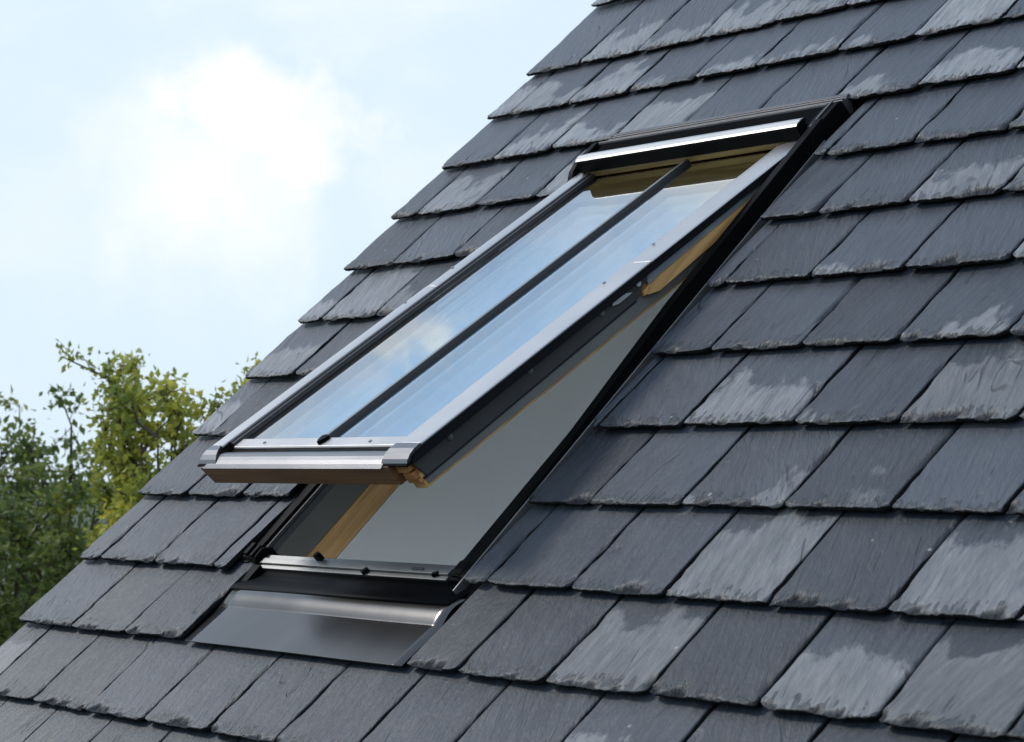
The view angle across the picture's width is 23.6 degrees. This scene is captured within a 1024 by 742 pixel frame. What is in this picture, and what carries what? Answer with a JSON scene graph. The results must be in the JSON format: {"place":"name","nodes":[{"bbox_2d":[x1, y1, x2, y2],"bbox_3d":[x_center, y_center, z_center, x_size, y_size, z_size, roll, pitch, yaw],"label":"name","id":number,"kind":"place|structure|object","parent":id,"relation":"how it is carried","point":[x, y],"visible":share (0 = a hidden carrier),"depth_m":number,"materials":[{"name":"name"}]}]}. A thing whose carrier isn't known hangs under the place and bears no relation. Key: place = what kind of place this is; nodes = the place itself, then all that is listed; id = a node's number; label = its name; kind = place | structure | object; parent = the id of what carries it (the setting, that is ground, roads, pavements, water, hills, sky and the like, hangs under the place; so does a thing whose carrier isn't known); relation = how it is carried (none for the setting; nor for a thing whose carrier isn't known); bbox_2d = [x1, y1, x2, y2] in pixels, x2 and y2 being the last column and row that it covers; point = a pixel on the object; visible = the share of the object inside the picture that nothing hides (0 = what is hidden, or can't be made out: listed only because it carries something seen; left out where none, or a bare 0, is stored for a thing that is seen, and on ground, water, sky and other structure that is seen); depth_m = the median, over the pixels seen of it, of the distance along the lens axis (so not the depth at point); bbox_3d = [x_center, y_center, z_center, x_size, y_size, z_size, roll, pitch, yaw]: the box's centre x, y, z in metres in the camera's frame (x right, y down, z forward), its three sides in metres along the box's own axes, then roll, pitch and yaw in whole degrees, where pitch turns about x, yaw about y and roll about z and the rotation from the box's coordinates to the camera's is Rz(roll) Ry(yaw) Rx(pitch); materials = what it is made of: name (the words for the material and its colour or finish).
{"place":"outdoors","nodes":[
{"label":"outdoors","id":0,"kind":"place"},
{"bbox_2d":[0,482,113,593],"bbox_3d":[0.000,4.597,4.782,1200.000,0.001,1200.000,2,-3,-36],"label":"ground","id":1,"kind":"structure","parent":0,"point":[78,509],"depth_m":212.56,"materials":[{"name":"green plant"}]},
{"bbox_2d":[0,485,77,645],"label":"garden tree","id":2,"kind":"object","parent":1,"relation":"on","point":[11,611],"visible":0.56,"depth_m":12.34,"materials":[{"name":"green plant"}]},
{"bbox_2d":[0,381,167,622],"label":"garden tree","id":3,"kind":"object","parent":1,"relation":"on","point":[24,474],"visible":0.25,"depth_m":14.27,"materials":[{"name":"green plant"}]},
{"bbox_2d":[56,339,260,549],"bbox_3d":[-1.599,2.361,11.864,1.240,5.025,1.405,-1,-2,22],"label":"garden tree","id":4,"kind":"object","parent":1,"relation":"on","point":[133,458],"visible":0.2,"depth_m":11.82,"materials":[{"name":"green plant"}]},
{"bbox_2d":[0,0,596,481],"label":"sky","id":5,"kind":"structure","parent":0,"point":[182,182],"materials":[{"name":"blue"}]},
{"bbox_2d":[0,0,1023,741],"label":"house","id":6,"kind":"structure","parent":0,"point":[776,494],"depth_m":4.32,"materials":[{"name":"stone"}]},
{"bbox_2d":[184,93,853,666],"bbox_3d":[-0.003,-0.039,4.916,0.868,0.359,1.589,-3,40,54],"label":"roof window","id":7,"kind":"structure","parent":6,"relation":"attached to","point":[436,379],"depth_m":4.83,"materials":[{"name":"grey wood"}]}
]}

